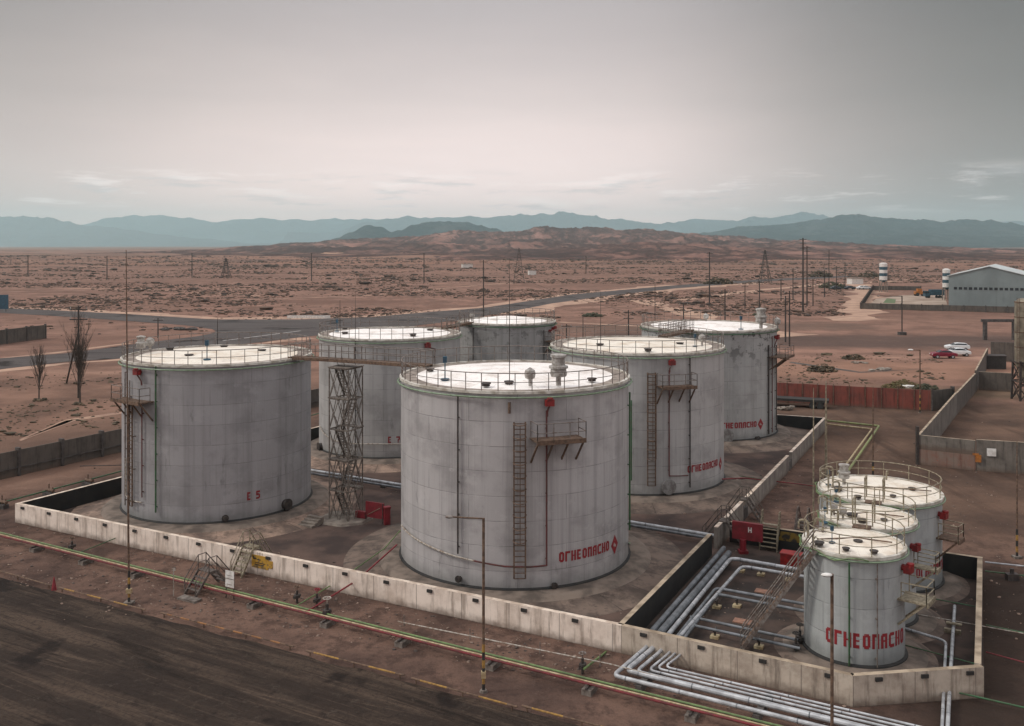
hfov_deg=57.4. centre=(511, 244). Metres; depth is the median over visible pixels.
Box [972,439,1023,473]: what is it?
yard wall
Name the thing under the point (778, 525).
wall ladder
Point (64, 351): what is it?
tyre track
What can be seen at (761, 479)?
pipe
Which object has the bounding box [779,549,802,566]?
red equipment box
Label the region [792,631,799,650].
valve
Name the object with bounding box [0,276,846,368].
road
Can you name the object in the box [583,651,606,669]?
pipe
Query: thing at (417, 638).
pipe
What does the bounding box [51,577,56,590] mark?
marker cone
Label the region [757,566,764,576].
pipe prop
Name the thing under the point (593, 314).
bush
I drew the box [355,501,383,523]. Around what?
fire board
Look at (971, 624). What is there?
pipe
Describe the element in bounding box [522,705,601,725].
barrier rail
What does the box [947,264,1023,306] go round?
hangar
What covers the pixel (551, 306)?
road shoulder
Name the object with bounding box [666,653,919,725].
pipe
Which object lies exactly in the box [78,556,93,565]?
pipe support
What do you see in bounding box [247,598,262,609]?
pipe support
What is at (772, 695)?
pipe
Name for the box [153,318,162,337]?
utility pole
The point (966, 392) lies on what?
yard wall
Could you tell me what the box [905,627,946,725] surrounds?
pipe
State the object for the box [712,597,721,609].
pipe prop
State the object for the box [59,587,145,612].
barrier rail
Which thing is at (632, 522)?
pipe
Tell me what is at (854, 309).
dirt track
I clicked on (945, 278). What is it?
water tower
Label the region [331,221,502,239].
mountain range
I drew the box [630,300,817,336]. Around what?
dirt track
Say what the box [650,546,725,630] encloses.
pipe
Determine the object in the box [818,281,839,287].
tree
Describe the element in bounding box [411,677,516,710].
barrier rail
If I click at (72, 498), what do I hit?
bund wall
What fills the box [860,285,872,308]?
compound fence
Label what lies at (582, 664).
valve
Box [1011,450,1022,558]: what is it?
lightning mast
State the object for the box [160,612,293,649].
barrier rail
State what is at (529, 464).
storage tank
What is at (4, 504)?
valve group
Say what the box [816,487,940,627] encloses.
storage tank
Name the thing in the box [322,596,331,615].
valve
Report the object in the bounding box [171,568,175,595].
marker post
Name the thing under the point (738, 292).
dirt track
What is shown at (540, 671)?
pipe
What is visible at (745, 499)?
stairs
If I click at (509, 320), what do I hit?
lightning mast
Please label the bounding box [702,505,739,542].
wall stile
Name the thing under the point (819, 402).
flat trailer
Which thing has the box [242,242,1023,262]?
foothills
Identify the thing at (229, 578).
notice sign
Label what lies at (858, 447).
pipe
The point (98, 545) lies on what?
pipe
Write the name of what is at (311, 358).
gangway
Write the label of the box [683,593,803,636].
pipe
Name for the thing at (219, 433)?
storage tank
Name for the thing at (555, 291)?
power line
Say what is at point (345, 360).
gangway
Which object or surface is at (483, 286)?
utility pole
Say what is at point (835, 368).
tyre track
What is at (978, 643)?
bund wall
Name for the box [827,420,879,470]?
pipe
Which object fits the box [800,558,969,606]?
tank pad
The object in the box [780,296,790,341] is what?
utility pole
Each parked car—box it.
[844,286,855,289]
[929,349,957,358]
[944,342,969,349]
[950,347,970,356]
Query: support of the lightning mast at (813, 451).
on the ground
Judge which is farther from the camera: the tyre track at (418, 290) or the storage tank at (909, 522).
the tyre track at (418, 290)
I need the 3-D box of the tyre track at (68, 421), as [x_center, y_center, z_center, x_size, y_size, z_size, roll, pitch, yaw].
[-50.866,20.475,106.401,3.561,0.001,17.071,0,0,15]
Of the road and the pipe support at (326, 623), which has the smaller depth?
the pipe support at (326, 623)
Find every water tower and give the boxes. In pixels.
[879,263,887,291]
[942,268,949,299]
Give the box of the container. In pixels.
[987,354,1006,368]
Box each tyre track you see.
[5,343,125,357]
[19,412,121,439]
[20,343,131,356]
[20,413,121,440]
[247,280,551,299]
[252,281,537,299]
[559,322,639,326]
[569,322,635,325]
[790,362,913,372]
[792,362,918,371]
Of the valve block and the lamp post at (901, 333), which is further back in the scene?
the lamp post at (901, 333)
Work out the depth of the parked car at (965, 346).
180.93 m
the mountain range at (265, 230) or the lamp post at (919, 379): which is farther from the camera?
the mountain range at (265, 230)
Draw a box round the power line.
[485,262,627,311]
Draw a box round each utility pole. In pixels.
[66,306,87,397]
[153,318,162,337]
[479,260,487,316]
[623,310,633,335]
[706,252,712,305]
[721,289,728,319]
[778,279,783,300]
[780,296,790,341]
[784,291,794,345]
[799,238,806,311]
[804,246,809,305]
[810,280,815,305]
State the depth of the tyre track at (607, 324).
242.34 m
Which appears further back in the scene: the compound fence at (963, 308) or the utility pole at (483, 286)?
the compound fence at (963, 308)
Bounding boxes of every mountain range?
[0,215,272,246]
[84,215,382,243]
[279,211,1023,242]
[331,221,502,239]
[699,214,1023,247]
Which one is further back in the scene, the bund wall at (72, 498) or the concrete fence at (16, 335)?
the concrete fence at (16, 335)
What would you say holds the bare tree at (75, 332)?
on the ground
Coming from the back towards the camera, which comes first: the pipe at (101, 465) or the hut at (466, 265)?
the hut at (466, 265)
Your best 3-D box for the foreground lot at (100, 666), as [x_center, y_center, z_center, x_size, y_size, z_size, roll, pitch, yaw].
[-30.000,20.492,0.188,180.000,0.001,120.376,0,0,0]
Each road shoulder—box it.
[0,337,316,371]
[9,285,671,318]
[501,282,763,313]
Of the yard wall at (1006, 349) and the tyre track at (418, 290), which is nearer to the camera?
the yard wall at (1006, 349)
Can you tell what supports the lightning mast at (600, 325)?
attached to the storage tank at (676, 387)
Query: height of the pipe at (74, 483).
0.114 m
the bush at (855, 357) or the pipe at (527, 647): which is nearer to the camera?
the pipe at (527, 647)
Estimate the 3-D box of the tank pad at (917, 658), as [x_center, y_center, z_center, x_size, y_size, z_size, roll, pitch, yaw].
[17.250,20.371,47.200,7.800,0.234,7.800,0,0,0]
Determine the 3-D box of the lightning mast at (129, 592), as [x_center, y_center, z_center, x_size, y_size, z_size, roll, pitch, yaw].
[-21.870,10.403,53.391,0.500,20.235,0.500,0,0,0]
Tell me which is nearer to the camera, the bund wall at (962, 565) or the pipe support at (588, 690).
the pipe support at (588, 690)
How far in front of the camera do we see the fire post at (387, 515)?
68.42 m
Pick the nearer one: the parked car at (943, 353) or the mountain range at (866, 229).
the parked car at (943, 353)
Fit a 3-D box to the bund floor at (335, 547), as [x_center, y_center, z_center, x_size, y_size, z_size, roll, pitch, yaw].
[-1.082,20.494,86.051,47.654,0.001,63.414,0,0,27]
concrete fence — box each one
[0,324,46,344]
[0,388,318,479]
[929,386,954,410]
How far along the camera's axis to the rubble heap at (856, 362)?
162.03 m
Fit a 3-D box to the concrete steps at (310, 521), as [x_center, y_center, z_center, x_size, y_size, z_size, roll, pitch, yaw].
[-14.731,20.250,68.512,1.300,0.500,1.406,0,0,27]
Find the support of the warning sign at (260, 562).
attached to the bund wall at (566, 626)
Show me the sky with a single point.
(647, 111)
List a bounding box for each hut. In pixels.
[461,264,472,267]
[527,270,536,274]
[847,278,862,283]
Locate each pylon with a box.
[220,258,231,277]
[513,248,524,282]
[758,250,771,282]
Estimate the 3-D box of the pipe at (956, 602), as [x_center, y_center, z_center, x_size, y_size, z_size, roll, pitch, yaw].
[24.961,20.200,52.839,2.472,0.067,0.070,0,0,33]
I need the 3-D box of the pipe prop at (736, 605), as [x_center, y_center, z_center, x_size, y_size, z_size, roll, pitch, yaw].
[12.742,20.253,52.949,0.440,0.495,0.600,0,0,27]
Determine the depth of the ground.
101.69 m
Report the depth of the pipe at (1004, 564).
59.16 m
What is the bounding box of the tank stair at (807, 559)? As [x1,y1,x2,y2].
[740,526,826,649]
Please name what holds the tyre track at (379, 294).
on the ground
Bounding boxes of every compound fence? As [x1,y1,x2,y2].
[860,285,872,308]
[861,303,1013,312]
[873,285,920,289]
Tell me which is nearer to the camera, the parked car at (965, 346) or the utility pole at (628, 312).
the parked car at (965, 346)
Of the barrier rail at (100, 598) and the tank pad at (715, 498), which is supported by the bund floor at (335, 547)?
the tank pad at (715, 498)
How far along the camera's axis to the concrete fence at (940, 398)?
116.33 m
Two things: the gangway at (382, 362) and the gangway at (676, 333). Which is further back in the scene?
the gangway at (676, 333)
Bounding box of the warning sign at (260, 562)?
[252,554,272,569]
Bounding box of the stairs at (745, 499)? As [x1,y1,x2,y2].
[726,485,762,521]
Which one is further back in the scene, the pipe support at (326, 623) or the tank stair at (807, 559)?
the pipe support at (326, 623)
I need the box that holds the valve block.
[1005,568,1018,580]
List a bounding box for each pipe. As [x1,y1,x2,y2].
[0,413,318,503]
[0,532,781,725]
[0,534,767,725]
[0,535,760,725]
[81,538,115,551]
[82,465,121,465]
[297,530,400,605]
[307,544,396,610]
[311,469,713,537]
[311,472,704,537]
[398,621,664,677]
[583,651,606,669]
[614,645,825,725]
[626,646,866,725]
[637,649,868,725]
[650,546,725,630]
[650,651,886,725]
[657,550,731,632]
[658,652,903,725]
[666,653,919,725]
[667,557,803,633]
[677,587,803,634]
[679,565,803,635]
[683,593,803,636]
[688,623,799,649]
[690,616,797,640]
[722,477,815,486]
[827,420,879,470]
[827,423,871,475]
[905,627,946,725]
[905,644,973,663]
[918,614,1023,633]
[936,599,975,606]
[945,605,955,725]
[959,692,1023,707]
[985,561,1023,566]
[985,570,1023,575]
[986,624,1023,632]
[986,651,1023,662]
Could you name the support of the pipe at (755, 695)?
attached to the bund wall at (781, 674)
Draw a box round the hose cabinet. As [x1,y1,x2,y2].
[732,520,762,553]
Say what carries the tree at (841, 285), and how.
on the ground
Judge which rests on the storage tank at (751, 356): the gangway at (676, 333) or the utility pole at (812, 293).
the gangway at (676, 333)
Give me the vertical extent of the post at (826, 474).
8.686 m
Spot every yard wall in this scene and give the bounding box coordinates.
[915,426,975,470]
[919,392,956,436]
[956,373,975,413]
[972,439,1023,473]
[975,348,987,391]
[979,371,1010,391]
[991,342,1013,361]
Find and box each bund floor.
[63,429,809,622]
[646,541,983,666]
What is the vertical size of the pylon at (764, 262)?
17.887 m
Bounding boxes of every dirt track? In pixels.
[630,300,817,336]
[676,281,895,299]
[824,284,888,320]
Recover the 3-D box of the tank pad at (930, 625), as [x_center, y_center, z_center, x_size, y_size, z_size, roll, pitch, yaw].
[19.720,20.371,51.800,7.900,0.234,7.900,0,0,0]
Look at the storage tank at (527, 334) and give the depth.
100.84 m
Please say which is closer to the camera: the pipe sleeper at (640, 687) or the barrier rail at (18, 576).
the pipe sleeper at (640, 687)
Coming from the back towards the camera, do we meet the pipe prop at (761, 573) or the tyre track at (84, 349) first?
the tyre track at (84, 349)
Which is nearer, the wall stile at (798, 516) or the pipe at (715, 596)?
the pipe at (715, 596)
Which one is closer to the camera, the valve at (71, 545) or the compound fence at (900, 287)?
the valve at (71, 545)
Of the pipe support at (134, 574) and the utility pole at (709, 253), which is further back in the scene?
the utility pole at (709, 253)
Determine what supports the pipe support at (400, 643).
on the ground
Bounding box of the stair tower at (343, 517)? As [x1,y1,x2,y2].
[323,356,372,526]
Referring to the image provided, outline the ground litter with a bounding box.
[0,352,945,440]
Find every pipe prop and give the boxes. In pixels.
[710,626,719,639]
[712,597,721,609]
[732,598,741,608]
[754,636,763,649]
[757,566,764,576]
[944,621,961,634]
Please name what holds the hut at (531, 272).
on the ground
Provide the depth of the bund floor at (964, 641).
52.27 m
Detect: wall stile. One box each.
[230,529,271,577]
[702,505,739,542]
[794,506,812,531]
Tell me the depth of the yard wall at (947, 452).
86.17 m
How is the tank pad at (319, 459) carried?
on the bund floor at (335, 547)
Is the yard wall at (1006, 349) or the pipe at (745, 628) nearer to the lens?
the pipe at (745, 628)
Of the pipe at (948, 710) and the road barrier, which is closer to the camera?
the pipe at (948, 710)
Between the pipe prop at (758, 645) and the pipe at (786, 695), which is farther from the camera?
the pipe prop at (758, 645)
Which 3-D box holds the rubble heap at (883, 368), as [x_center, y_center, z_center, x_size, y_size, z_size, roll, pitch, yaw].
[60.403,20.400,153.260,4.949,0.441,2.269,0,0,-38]
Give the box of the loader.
[914,289,927,295]
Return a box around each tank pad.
[71,475,356,543]
[311,438,400,472]
[343,522,683,616]
[628,461,763,513]
[724,424,808,452]
[774,622,938,672]
[794,595,945,642]
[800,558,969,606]
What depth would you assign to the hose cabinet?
62.13 m
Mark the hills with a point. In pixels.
(539, 237)
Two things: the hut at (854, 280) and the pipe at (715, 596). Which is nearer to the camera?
the pipe at (715, 596)
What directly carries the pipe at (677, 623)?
on the bund floor at (964, 641)
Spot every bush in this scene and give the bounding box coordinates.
[582,312,603,316]
[703,277,733,283]
[806,365,837,372]
[841,354,864,359]
[882,383,905,388]
[891,379,917,385]
[912,383,938,389]
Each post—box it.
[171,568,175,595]
[383,505,390,524]
[445,515,487,693]
[821,573,833,725]
[825,383,827,477]
[877,295,906,334]
[908,349,920,412]
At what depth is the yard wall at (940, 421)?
101.38 m
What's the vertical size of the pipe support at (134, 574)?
0.365 m
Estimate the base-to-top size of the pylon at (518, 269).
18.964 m
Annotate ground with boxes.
[0,246,1023,725]
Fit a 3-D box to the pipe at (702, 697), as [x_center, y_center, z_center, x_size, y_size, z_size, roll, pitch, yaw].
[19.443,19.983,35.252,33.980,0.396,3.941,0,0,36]
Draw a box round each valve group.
[0,495,8,509]
[42,484,55,495]
[82,474,93,485]
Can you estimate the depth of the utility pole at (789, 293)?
189.66 m
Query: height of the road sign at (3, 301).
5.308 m
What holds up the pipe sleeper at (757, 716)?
on the ground
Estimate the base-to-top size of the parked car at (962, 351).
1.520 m
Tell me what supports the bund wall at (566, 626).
on the ground
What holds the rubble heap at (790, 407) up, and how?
on the ground
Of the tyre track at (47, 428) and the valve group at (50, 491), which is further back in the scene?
the tyre track at (47, 428)
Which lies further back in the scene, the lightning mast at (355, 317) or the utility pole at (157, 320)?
the utility pole at (157, 320)
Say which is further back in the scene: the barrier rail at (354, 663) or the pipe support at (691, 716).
the barrier rail at (354, 663)
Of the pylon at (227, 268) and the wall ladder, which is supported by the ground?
the pylon at (227, 268)
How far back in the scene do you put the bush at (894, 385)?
133.66 m
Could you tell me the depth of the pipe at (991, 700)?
41.46 m
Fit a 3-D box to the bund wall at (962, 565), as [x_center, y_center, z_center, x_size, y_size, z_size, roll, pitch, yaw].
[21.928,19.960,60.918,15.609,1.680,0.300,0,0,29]
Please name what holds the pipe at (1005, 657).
on the ground
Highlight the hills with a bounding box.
[72,226,1023,256]
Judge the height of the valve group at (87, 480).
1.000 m
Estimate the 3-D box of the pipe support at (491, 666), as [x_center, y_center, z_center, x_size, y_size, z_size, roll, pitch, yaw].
[-0.933,20.317,45.385,0.480,0.365,0.900,0,0,27]
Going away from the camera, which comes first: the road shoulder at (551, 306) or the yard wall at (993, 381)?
the yard wall at (993, 381)
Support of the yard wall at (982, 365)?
on the ground
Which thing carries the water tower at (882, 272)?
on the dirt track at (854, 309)
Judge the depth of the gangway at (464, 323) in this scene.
100.43 m
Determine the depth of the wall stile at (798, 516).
64.46 m
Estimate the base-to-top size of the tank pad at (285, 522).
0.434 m
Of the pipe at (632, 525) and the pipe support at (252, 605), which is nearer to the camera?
the pipe support at (252, 605)
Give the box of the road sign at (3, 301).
[0,295,7,308]
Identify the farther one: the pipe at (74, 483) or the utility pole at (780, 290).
the utility pole at (780, 290)
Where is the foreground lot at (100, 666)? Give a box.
[0,577,577,725]
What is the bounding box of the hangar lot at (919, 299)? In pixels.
[872,295,946,304]
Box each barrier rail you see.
[0,570,51,588]
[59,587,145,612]
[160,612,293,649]
[306,650,404,678]
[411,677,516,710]
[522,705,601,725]
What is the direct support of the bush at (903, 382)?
on the ground
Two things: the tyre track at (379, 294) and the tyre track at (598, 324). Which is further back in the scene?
the tyre track at (379, 294)
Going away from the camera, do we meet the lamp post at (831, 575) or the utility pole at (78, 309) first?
the lamp post at (831, 575)
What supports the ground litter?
on the ground
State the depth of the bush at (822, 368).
151.13 m
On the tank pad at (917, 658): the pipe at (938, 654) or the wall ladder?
the pipe at (938, 654)
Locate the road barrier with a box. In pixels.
[287,315,329,317]
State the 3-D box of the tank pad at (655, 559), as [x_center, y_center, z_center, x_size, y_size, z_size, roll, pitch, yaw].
[0.179,20.271,61.802,22.327,0.434,22.327,0,0,0]
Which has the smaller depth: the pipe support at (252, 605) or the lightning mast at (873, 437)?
the pipe support at (252, 605)
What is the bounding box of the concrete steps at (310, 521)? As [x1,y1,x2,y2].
[298,514,323,527]
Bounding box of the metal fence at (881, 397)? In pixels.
[777,381,930,410]
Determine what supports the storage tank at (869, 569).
on the tank pad at (917, 658)
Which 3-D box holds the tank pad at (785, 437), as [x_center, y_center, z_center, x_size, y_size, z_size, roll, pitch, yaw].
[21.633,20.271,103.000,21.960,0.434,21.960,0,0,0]
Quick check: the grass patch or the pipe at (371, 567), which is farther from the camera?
the grass patch
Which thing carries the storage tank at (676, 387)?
on the tank pad at (715, 498)
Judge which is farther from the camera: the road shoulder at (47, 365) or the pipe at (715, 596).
the road shoulder at (47, 365)
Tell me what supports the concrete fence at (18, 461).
on the ground
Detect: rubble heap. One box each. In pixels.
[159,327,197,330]
[777,405,794,409]
[851,361,868,363]
[868,367,891,370]
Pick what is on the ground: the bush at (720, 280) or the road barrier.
the bush at (720, 280)
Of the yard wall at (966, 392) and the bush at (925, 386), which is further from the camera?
the bush at (925, 386)
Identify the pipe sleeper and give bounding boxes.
[635,666,658,690]
[752,692,772,722]
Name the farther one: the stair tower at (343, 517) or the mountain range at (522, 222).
the mountain range at (522, 222)
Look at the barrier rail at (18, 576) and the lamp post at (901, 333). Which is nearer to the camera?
the barrier rail at (18, 576)
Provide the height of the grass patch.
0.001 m
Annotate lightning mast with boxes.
[123,250,134,605]
[355,297,355,338]
[509,258,509,384]
[600,297,600,353]
[813,388,814,526]
[872,401,873,474]
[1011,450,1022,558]
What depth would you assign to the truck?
360.55 m
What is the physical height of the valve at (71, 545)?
0.977 m
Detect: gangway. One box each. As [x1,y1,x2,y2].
[288,342,335,361]
[328,344,361,363]
[354,345,432,367]
[441,312,473,328]
[658,319,693,337]
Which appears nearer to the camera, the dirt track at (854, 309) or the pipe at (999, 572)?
the pipe at (999, 572)
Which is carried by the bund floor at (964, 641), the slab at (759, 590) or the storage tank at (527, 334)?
the slab at (759, 590)
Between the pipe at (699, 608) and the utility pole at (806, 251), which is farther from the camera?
the utility pole at (806, 251)
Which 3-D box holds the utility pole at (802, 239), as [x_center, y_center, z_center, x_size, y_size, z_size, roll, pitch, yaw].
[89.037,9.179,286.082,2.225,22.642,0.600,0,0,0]
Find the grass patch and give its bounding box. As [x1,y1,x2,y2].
[883,298,895,302]
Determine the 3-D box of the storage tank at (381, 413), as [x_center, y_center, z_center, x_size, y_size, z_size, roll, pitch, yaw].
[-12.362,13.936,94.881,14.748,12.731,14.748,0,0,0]
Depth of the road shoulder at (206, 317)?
287.81 m
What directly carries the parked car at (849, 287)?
on the ground
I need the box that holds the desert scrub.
[0,255,1023,338]
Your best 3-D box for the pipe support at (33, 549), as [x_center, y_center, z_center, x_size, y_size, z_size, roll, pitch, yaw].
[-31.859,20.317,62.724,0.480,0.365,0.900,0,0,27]
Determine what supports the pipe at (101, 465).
on the ground
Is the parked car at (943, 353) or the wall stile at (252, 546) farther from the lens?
the parked car at (943, 353)
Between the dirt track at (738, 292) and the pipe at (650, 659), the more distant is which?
the dirt track at (738, 292)
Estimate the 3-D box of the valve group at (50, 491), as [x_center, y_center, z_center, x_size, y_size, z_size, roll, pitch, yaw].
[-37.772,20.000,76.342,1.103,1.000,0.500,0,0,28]
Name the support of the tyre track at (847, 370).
on the ground
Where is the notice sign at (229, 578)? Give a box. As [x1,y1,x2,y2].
[225,570,233,598]
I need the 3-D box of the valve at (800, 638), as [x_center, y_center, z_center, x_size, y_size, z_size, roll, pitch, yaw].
[14.650,19.887,47.562,0.394,1.227,0.500,0,0,27]
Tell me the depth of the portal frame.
201.46 m
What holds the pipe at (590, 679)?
on the pipe support at (33, 549)
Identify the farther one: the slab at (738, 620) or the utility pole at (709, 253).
the utility pole at (709, 253)
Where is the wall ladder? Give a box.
[759,509,780,552]
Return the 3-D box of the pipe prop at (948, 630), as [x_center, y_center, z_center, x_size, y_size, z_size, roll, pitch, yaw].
[23.263,20.190,49.316,0.852,0.619,0.280,0,0,28]
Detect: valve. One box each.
[68,537,75,551]
[293,585,300,602]
[313,588,320,606]
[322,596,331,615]
[579,651,585,674]
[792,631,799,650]
[796,623,803,643]
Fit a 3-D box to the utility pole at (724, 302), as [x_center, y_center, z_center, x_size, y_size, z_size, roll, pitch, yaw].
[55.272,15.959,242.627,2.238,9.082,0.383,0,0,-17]
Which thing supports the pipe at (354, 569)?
attached to the pipe at (590, 679)
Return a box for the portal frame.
[981,319,1013,339]
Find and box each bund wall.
[15,503,621,652]
[19,426,318,510]
[619,418,824,627]
[621,624,853,706]
[730,521,982,580]
[777,414,822,428]
[852,664,983,707]
[974,557,981,664]
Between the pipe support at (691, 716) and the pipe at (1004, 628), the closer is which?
the pipe support at (691, 716)
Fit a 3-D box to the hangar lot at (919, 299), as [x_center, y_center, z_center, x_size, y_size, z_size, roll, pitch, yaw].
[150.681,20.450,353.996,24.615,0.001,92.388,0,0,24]
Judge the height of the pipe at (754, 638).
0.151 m
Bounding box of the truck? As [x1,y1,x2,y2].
[923,289,943,297]
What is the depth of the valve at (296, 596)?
53.48 m
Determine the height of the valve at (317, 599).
1.027 m
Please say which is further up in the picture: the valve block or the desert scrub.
the desert scrub
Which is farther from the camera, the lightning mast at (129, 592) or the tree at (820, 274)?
the tree at (820, 274)
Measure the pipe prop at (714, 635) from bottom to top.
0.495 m
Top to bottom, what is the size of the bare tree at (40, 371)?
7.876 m
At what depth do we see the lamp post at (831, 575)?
35.15 m
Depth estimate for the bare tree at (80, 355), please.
119.72 m
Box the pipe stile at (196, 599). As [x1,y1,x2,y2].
[177,552,229,603]
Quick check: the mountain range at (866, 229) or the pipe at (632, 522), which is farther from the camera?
the mountain range at (866, 229)
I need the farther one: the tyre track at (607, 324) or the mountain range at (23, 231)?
the mountain range at (23, 231)
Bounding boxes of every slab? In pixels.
[732,617,751,624]
[754,588,772,594]
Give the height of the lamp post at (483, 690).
8.072 m
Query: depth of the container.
154.36 m
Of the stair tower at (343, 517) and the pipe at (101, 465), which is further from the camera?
the pipe at (101, 465)
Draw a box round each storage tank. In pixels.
[110,332,313,524]
[316,317,461,458]
[396,345,632,590]
[457,307,559,361]
[549,325,726,495]
[639,308,794,441]
[798,509,935,668]
[815,460,964,592]
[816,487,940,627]
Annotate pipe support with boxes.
[29,544,44,552]
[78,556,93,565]
[130,569,144,578]
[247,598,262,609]
[319,616,335,628]
[394,635,410,647]
[485,657,500,671]
[581,681,597,696]
[684,706,700,723]
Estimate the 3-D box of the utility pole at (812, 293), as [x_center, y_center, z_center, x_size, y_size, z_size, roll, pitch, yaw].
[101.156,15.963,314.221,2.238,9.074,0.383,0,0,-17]
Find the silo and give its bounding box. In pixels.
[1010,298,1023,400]
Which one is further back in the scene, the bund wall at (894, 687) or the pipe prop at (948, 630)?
the pipe prop at (948, 630)
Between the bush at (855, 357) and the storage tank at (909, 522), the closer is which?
the storage tank at (909, 522)
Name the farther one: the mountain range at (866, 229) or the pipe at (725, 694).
the mountain range at (866, 229)
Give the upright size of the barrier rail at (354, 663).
0.263 m
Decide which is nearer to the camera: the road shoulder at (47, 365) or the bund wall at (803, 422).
the bund wall at (803, 422)
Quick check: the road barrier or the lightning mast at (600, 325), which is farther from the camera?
the road barrier
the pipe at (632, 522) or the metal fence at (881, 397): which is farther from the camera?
the metal fence at (881, 397)
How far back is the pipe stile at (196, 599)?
55.12 m
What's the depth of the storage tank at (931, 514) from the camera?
55.59 m
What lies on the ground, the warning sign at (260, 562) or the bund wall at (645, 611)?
the bund wall at (645, 611)
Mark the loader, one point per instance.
(917, 292)
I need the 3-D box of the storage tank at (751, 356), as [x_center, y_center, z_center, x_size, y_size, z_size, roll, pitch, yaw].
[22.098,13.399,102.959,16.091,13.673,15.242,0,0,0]
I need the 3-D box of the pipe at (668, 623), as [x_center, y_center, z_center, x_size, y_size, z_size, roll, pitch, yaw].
[10.710,20.000,54.148,0.403,0.383,14.771,0,0,27]
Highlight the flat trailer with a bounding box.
[777,396,828,408]
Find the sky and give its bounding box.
[0,0,1023,224]
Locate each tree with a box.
[27,345,47,401]
[59,310,95,384]
[63,331,90,405]
[808,270,832,276]
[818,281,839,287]
[828,283,845,288]
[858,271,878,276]
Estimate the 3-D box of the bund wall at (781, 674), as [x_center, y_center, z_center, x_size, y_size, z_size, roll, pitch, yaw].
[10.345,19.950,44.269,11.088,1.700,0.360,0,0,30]

